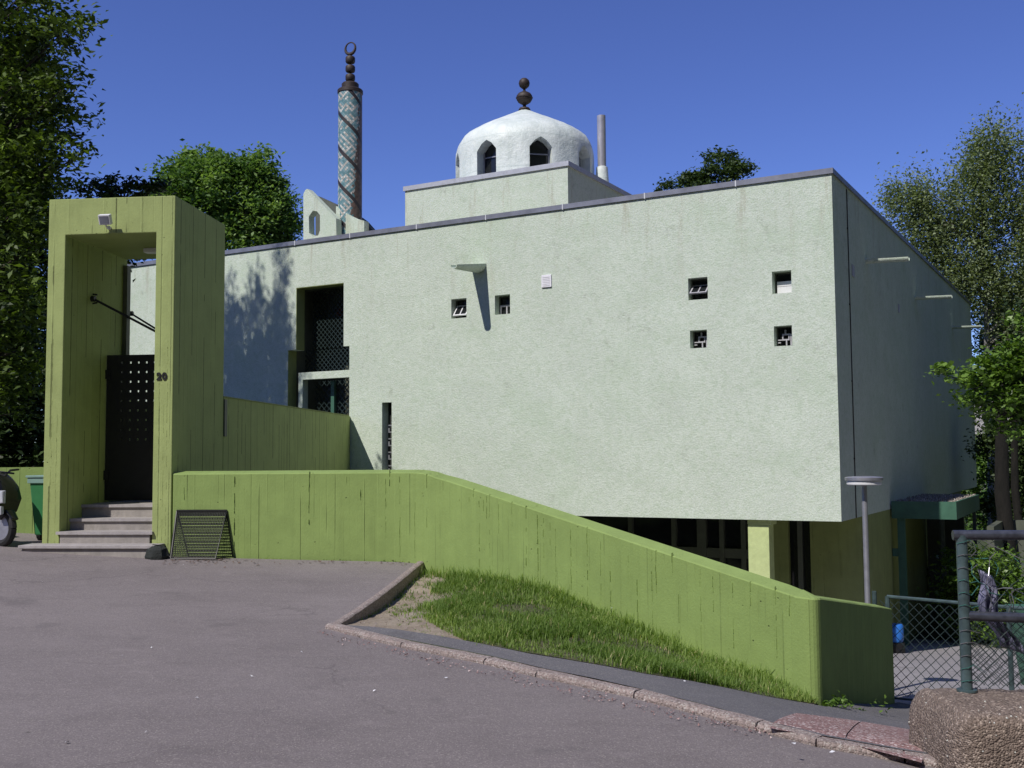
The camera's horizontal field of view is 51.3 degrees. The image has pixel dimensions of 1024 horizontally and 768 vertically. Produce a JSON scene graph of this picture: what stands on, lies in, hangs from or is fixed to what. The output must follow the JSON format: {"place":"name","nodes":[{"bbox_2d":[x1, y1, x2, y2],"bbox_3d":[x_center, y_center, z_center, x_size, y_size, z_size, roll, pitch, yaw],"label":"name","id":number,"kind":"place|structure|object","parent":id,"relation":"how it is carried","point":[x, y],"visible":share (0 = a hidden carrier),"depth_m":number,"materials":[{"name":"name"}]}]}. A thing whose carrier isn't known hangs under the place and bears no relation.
{"place":"outdoors","nodes":[
{"label":"outdoors","id":0,"kind":"place"},
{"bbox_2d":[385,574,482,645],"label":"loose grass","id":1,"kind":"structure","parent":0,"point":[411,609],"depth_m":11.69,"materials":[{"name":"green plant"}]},
{"bbox_2d":[0,533,933,767],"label":"road","id":2,"kind":"structure","parent":0,"point":[91,676],"depth_m":7.22,"materials":[{"name":"grey asphalt"}]},
{"bbox_2d":[0,456,21,546],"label":"scooter","id":3,"kind":"object","parent":2,"relation":"on","point":[10,497],"visible":1,"depth_m":15.03,"materials":[{"name":"rubber"}]},
{"bbox_2d":[0,467,43,533],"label":"boundary wall","id":4,"kind":"structure","parent":2,"relation":"on","point":[25,520],"depth_m":16.32,"materials":[{"name":"green concrete"}]},
{"bbox_2d":[26,475,43,539],"bbox_3d":[-6.726,1.821,15.681,0.550,0.965,0.630,-1,-4,6],"label":"wheelie bin","id":5,"kind":"object","parent":2,"relation":"on","point":[36,483],"visible":0.24,"depth_m":15.45,"materials":[{"name":"green plastic"}]},
{"bbox_2d":[18,500,164,557],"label":"entrance steps","id":6,"kind":"structure","parent":2,"relation":"on","point":[123,528],"depth_m":15.00,"materials":[{"name":"concrete"}]},
{"bbox_2d":[42,196,224,554],"bbox_3d":[-5.624,0.210,16.072,1.885,5.660,2.317,-1,-4,6],"label":"entrance portal","id":7,"kind":"object","parent":2,"relation":"on","point":[93,453],"visible":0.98,"depth_m":15.69,"materials":[{"name":"green concrete"}]},
{"bbox_2d":[145,544,168,559],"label":"boulder","id":8,"kind":"object","parent":2,"relation":"on","point":[158,552],"visible":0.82,"depth_m":14.46,"materials":[{"name":"grey stone"}]},
{"bbox_2d":[169,510,232,558],"bbox_3d":[-4.333,2.066,14.680,0.917,0.656,0.349,-1,-4,6],"label":"wire guard","id":9,"kind":"object","parent":2,"relation":"on","point":[226,532],"visible":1,"depth_m":14.71,"materials":[{"name":"black paint"}]},
{"bbox_2d":[164,557,408,567],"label":"dead leaves","id":10,"kind":"object","parent":2,"relation":"on","point":[256,562],"visible":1,"depth_m":14.35,"materials":[{"name":"brown plant"}]},
{"bbox_2d":[333,609,361,624],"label":"kerb stone","id":11,"kind":"object","parent":2,"relation":"on","point":[353,616],"visible":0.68,"depth_m":10.59,"materials":[{"name":"stone"}]},
{"bbox_2d":[325,623,408,647],"bbox_3d":[-1.308,2.329,9.607,0.126,0.210,1.255,3,-5,-40],"label":"kerb stone","id":12,"kind":"object","parent":2,"relation":"on","point":[371,636],"visible":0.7,"depth_m":9.54,"materials":[{"name":"stone"}]},
{"bbox_2d":[355,595,380,618],"bbox_3d":[-1.546,2.426,11.409,0.105,0.224,0.841,-1,-4,6],"label":"kerb stone","id":13,"kind":"object","parent":2,"relation":"on","point":[371,605],"visible":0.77,"depth_m":11.43,"materials":[{"name":"stone"}]},
{"bbox_2d":[406,561,423,581],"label":"kerb stone","id":14,"kind":"object","parent":2,"relation":"on","point":[418,565],"visible":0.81,"depth_m":13.90,"materials":[{"name":"stone"}]},
{"bbox_2d":[401,641,491,663],"bbox_3d":[-0.542,2.277,8.769,1.009,0.204,0.126,-4,-5,44],"label":"kerb stone","id":15,"kind":"object","parent":2,"relation":"on","point":[450,653],"visible":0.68,"depth_m":8.72,"materials":[{"name":"stone"}]},
{"bbox_2d":[484,657,542,676],"bbox_3d":[0.024,2.240,8.172,0.127,0.207,0.604,3,-5,-40],"label":"kerb stone","id":16,"kind":"object","parent":2,"relation":"on","point":[521,668],"visible":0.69,"depth_m":8.14,"materials":[{"name":"stone"}]},
{"bbox_2d":[172,469,894,711],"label":"wall","id":17,"kind":"structure","parent":2,"relation":"on","point":[825,648],"depth_m":12.53,"materials":[{"name":"green concrete"}]},
{"bbox_2d":[317,631,771,737],"bbox_3d":[-0.197,2.196,8.038,0.487,0.122,4.779,3,-5,-44],"label":"kerb grit","id":18,"kind":"object","parent":2,"relation":"on","point":[558,688],"visible":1,"depth_m":7.42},
{"bbox_2d":[536,669,641,697],"bbox_3d":[0.545,2.214,7.635,0.885,0.221,0.127,-4,-5,43],"label":"kerb stone","id":19,"kind":"object","parent":2,"relation":"on","point":[589,683],"visible":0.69,"depth_m":7.59,"materials":[{"name":"stone"}]},
{"bbox_2d":[634,689,762,729],"bbox_3d":[1.213,2.197,6.982,0.127,0.244,0.954,3,-5,-44],"label":"kerb stone","id":20,"kind":"object","parent":2,"relation":"on","point":[740,719],"visible":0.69,"depth_m":6.94,"materials":[{"name":"stone"}]},
{"bbox_2d":[756,720,822,746],"bbox_3d":[1.697,2.204,6.515,0.379,0.231,0.127,-4,-5,40],"label":"kerb stone","id":21,"kind":"object","parent":2,"relation":"on","point":[804,737],"visible":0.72,"depth_m":6.48,"materials":[{"name":"stone"}]},
{"bbox_2d":[817,737,903,762],"bbox_3d":[2.063,2.235,6.328,0.484,0.249,0.126,-2,-4,17],"label":"kerb stone","id":22,"kind":"object","parent":2,"relation":"on","point":[841,745],"visible":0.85,"depth_m":6.30,"materials":[{"name":"stone"}]},
{"bbox_2d":[905,751,936,767],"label":"kerb stone","id":23,"kind":"object","parent":2,"relation":"on","point":[928,760],"visible":0.33,"depth_m":6.18,"materials":[{"name":"stone"}]},
{"bbox_2d":[908,687,1023,767],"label":"stone block","id":24,"kind":"structure","parent":2,"relation":"on","point":[954,728],"depth_m":6.01,"materials":[{"name":"concrete"}]},
{"bbox_2d":[951,530,1023,692],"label":"railing fence","id":25,"kind":"object","parent":24,"relation":"on","point":[966,615],"visible":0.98,"depth_m":6.44,"materials":[{"name":"metal"}]},
{"bbox_2d":[977,568,1023,653],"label":"plastic sheet","id":26,"kind":"object","parent":25,"relation":"attached to","point":[986,605],"visible":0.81,"depth_m":6.50,"materials":[{"name":"white plastic"}]},
{"bbox_2d":[3,0,1023,372],"label":"sky","id":27,"kind":"structure","parent":0,"point":[846,86],"materials":[{"name":"blue"}]},
{"bbox_2d":[348,562,820,704],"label":"bare soil verge","id":28,"kind":"structure","parent":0,"point":[376,620],"depth_m":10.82,"materials":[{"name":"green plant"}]},
{"bbox_2d":[360,591,409,628],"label":"soil stones","id":29,"kind":"object","parent":28,"relation":"on","point":[390,615],"visible":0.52,"depth_m":10.96,"materials":[{"name":"stone"}]},
{"bbox_2d":[375,583,396,609],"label":"kerb stone","id":30,"kind":"object","parent":28,"relation":"on","point":[387,593],"visible":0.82,"depth_m":12.24,"materials":[{"name":"stone"}]},
{"bbox_2d":[359,573,422,620],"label":"weeds","id":31,"kind":"object","parent":28,"relation":"on","point":[381,607],"visible":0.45,"depth_m":11.67,"materials":[{"name":"green plant"}]},
{"bbox_2d":[391,571,411,596],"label":"kerb stone","id":32,"kind":"object","parent":28,"relation":"on","point":[402,580],"visible":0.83,"depth_m":13.05,"materials":[{"name":"stone"}]},
{"bbox_2d":[382,574,444,632],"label":"sparse grass","id":33,"kind":"structure","parent":28,"relation":"on","point":[393,613],"depth_m":11.37,"materials":[{"name":"green plant"}]},
{"bbox_2d":[455,580,810,702],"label":"grass","id":34,"kind":"structure","parent":0,"point":[580,639],"depth_m":9.45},
{"bbox_2d":[347,625,927,753],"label":"pavement","id":35,"kind":"structure","parent":0,"point":[770,709],"depth_m":8.13,"materials":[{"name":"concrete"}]},
{"bbox_2d":[770,713,859,739],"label":"red paving","id":36,"kind":"structure","parent":35,"relation":"on","point":[837,727],"depth_m":6.85,"materials":[{"name":"stone"}]},
{"bbox_2d":[821,690,891,712],"bbox_3d":[3.053,2.873,9.620,0.819,0.282,0.389,2,-5,-37],"label":"weed plant","id":37,"kind":"object","parent":35,"relation":"on","point":[831,703],"visible":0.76,"depth_m":9.45,"materials":[{"name":"green plant"}]},
{"bbox_2d":[847,722,923,762],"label":"red paving","id":38,"kind":"structure","parent":35,"relation":"on","point":[892,736],"depth_m":6.67,"materials":[{"name":"stone"}]},
{"bbox_2d":[383,511,986,762],"bbox_3d":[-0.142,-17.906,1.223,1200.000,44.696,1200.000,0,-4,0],"label":"terrain","id":39,"kind":"structure","parent":0,"point":[924,633],"depth_m":26.17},
{"bbox_2d":[0,2,75,461],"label":"woodland tree","id":40,"kind":"object","parent":39,"relation":"on","point":[39,227],"visible":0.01,"depth_m":38.77,"materials":[{"name":"green plant"}]},
{"bbox_2d":[0,28,103,466],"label":"woodland tree","id":41,"kind":"object","parent":39,"relation":"on","point":[14,435],"visible":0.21,"depth_m":29.63,"materials":[{"name":"green plant"}]},
{"bbox_2d":[0,0,112,429],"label":"broadleaf tree","id":42,"kind":"object","parent":39,"relation":"on","point":[32,41],"visible":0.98,"depth_m":18.49,"materials":[{"name":"green plant"}]},
{"bbox_2d":[48,167,176,281],"bbox_3d":[-8.983,-0.703,24.134,2.830,8.445,2.375,0,-4,0],"label":"tree","id":43,"kind":"object","parent":39,"relation":"on","point":[110,189],"visible":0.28,"depth_m":24.19,"materials":[{"name":"green plant"}]},
{"bbox_2d":[133,138,302,249],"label":"maple tree","id":44,"kind":"object","parent":39,"relation":"on","point":[244,199],"visible":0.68,"depth_m":43.67,"materials":[{"name":"green plant"}]},
{"bbox_2d":[129,396,349,470],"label":"bridge wall","id":45,"kind":"structure","parent":39,"relation":"on","point":[260,436],"depth_m":19.86,"materials":[{"name":"green concrete"}]},
{"bbox_2d":[127,42,981,639],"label":"mosque building","id":46,"kind":"structure","parent":39,"relation":"on","point":[527,304],"depth_m":22.69,"materials":[{"name":"paint"}]},
{"bbox_2d":[388,403,391,469],"bbox_3d":[-2.781,1.296,24.672,0.265,1.722,0.140,-3,-4,29],"label":"window","id":47,"kind":"structure","parent":46,"relation":"in","point":[389,404],"depth_m":24.75,"materials":[{"name":"glass"}]},
{"bbox_2d":[453,300,466,317],"bbox_3d":[-1.114,-1.676,23.870,0.392,0.427,0.237,-3,-4,29],"label":"window","id":48,"kind":"structure","parent":46,"relation":"in","point":[461,311],"depth_m":23.92,"materials":[{"name":"black glass"}]},
{"bbox_2d":[499,296,509,313],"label":"window","id":49,"kind":"structure","parent":46,"relation":"in","point":[504,301],"depth_m":23.45,"materials":[{"name":"black glass"}]},
{"bbox_2d":[579,516,748,570],"bbox_3d":[3.246,3.769,23.101,4.659,1.977,0.130,-3,-4,29],"label":"window","id":50,"kind":"structure","parent":46,"relation":"in","point":[725,541],"depth_m":22.68,"materials":[{"name":"black glass"}]},
{"bbox_2d":[689,279,707,299],"bbox_3d":[3.723,-1.875,21.142,0.392,0.427,0.281,-3,-4,29],"label":"window","id":51,"kind":"structure","parent":46,"relation":"in","point":[699,290],"depth_m":21.22,"materials":[{"name":"black glass"}]},
{"bbox_2d":[693,331,706,347],"bbox_3d":[3.769,-0.873,21.157,0.340,0.347,0.100,-3,-4,29],"label":"window","id":52,"kind":"structure","parent":46,"relation":"in","point":[700,337],"depth_m":21.18,"materials":[{"name":"black glass"}]},
{"bbox_2d":[775,272,791,293],"bbox_3d":[5.223,-1.921,20.424,0.359,0.417,0.070,-3,-4,29],"label":"window","id":53,"kind":"structure","parent":46,"relation":"in","point":[782,280],"depth_m":20.44,"materials":[{"name":"white glass"}]},
{"bbox_2d":[777,326,791,345],"bbox_3d":[5.222,-0.900,20.342,0.334,0.377,0.100,-3,-4,29],"label":"window","id":54,"kind":"structure","parent":46,"relation":"in","point":[784,334],"depth_m":20.38,"materials":[{"name":"black glass"}]},
{"bbox_2d":[789,521,811,593],"bbox_3d":[5.880,3.950,21.645,0.439,2.575,0.030,-3,-4,29],"label":"window","id":55,"kind":"structure","parent":46,"relation":"in","point":[793,524],"depth_m":21.67,"materials":[{"name":"black glass"}]},
{"bbox_2d":[891,493,979,645],"bbox_3d":[10.150,4.558,25.280,1.364,3.791,4.636,-3,-4,29],"label":"canopy","id":56,"kind":"object","parent":46,"relation":"attached to","point":[942,507],"visible":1,"depth_m":23.60,"materials":[{"name":"green metal"}]},
{"bbox_2d":[653,144,760,191],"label":"ash tree","id":57,"kind":"object","parent":39,"relation":"on","point":[734,167],"visible":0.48,"depth_m":58.37,"materials":[{"name":"green plant"}]},
{"bbox_2d":[867,92,1023,525],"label":"birch tree","id":58,"kind":"object","parent":39,"relation":"on","point":[978,268],"visible":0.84,"depth_m":40.05,"materials":[{"name":"green plant"}]},
{"bbox_2d":[961,441,987,529],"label":"distant tree","id":59,"kind":"object","parent":39,"relation":"on","point":[979,464],"visible":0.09,"depth_m":58.62,"materials":[{"name":"green plant"}]},
{"bbox_2d":[927,517,1023,640],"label":"storage shed","id":60,"kind":"structure","parent":39,"relation":"on","point":[933,534],"depth_m":27.68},
{"bbox_2d":[972,388,1010,491],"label":"apartment block","id":61,"kind":"structure","parent":39,"relation":"on","point":[981,422],"depth_m":84.96,"materials":[{"name":"white concrete"}]},
{"bbox_2d":[960,403,1023,528],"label":"undergrowth tree","id":62,"kind":"object","parent":39,"relation":"on","point":[987,506],"visible":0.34,"depth_m":32.79,"materials":[{"name":"green plant"}]},
{"bbox_2d":[964,430,1021,529],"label":"distant tree","id":63,"kind":"object","parent":39,"relation":"on","point":[984,520],"visible":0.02,"depth_m":60.99,"materials":[{"name":"green plant"}]},
{"bbox_2d":[972,316,1021,496],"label":"shade tree","id":64,"kind":"object","parent":39,"relation":"on","point":[976,341],"visible":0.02,"depth_m":42.00,"materials":[{"name":"green plant"}]},
{"bbox_2d":[972,242,1023,364],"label":"shade tree","id":65,"kind":"object","parent":39,"relation":"on","point":[993,301],"depth_m":47.92,"materials":[{"name":"green plant"}]},
{"bbox_2d":[984,294,1023,596],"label":"tree trunk","id":66,"kind":"object","parent":39,"relation":"on","point":[1002,498],"visible":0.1,"depth_m":26.78,"materials":[{"name":"black plant"}]},
{"bbox_2d":[996,306,1023,519],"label":"tree trunk","id":67,"kind":"object","parent":39,"relation":"on","point":[1016,503],"visible":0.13,"depth_m":29.81,"materials":[{"name":"black plant"}]},
{"bbox_2d":[893,639,1023,704],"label":"paved yard","id":68,"kind":"structure","parent":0,"point":[930,659],"depth_m":17.30,"materials":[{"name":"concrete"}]},
{"bbox_2d":[845,476,882,603],"bbox_3d":[4.479,2.532,13.456,0.468,2.734,0.468,0,-4,0],"label":"lamp post","id":69,"kind":"object","parent":68,"relation":"on","point":[863,481],"visible":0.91,"depth_m":13.45,"materials":[{"name":"metal"}]},
{"bbox_2d":[893,642,904,652],"bbox_3d":[7.629,5.277,21.186,0.360,0.315,0.342,0,-4,0],"label":"stand","id":70,"kind":"object","parent":68,"relation":"on","point":[900,646],"visible":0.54,"depth_m":21.03,"materials":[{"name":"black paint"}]},
{"bbox_2d":[892,623,903,642],"bbox_3d":[7.626,4.936,21.209,0.300,0.360,0.300,0,-4,0],"label":"plastic tub","id":71,"kind":"object","parent":70,"relation":"on","point":[899,635],"visible":0.61,"depth_m":21.08,"materials":[{"name":"blue plastic"}]},
{"bbox_2d":[926,560,940,619],"bbox_3d":[10.932,5.394,28.774,2.651,2.626,2.471,0,-4,0],"label":"shrub","id":72,"kind":"object","parent":68,"relation":"on","point":[927,575],"visible":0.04,"depth_m":27.78,"materials":[{"name":"green plant"}]},
{"bbox_2d":[872,591,1023,700],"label":"wire fence","id":73,"kind":"object","parent":68,"relation":"on","point":[887,605],"visible":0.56,"depth_m":12.45,"materials":[{"name":"metal"}]},
{"bbox_2d":[914,541,1023,642],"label":"shrub","id":74,"kind":"object","parent":68,"relation":"on","point":[951,593],"visible":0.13,"depth_m":24.72,"materials":[{"name":"green plant"}]},
{"bbox_2d":[924,305,1023,451],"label":"young maple tree","id":75,"kind":"object","parent":68,"relation":"on","point":[1011,379],"visible":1,"depth_m":14.93,"materials":[{"name":"green plant"}]},
{"bbox_2d":[945,541,1023,648],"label":"shrub","id":76,"kind":"object","parent":68,"relation":"on","point":[1012,578],"visible":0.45,"depth_m":23.46,"materials":[{"name":"green plant"}]},
{"bbox_2d":[1005,604,1023,684],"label":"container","id":77,"kind":"object","parent":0,"point":[1016,626],"visible":0.35,"depth_m":13.47,"materials":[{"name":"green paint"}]}
]}

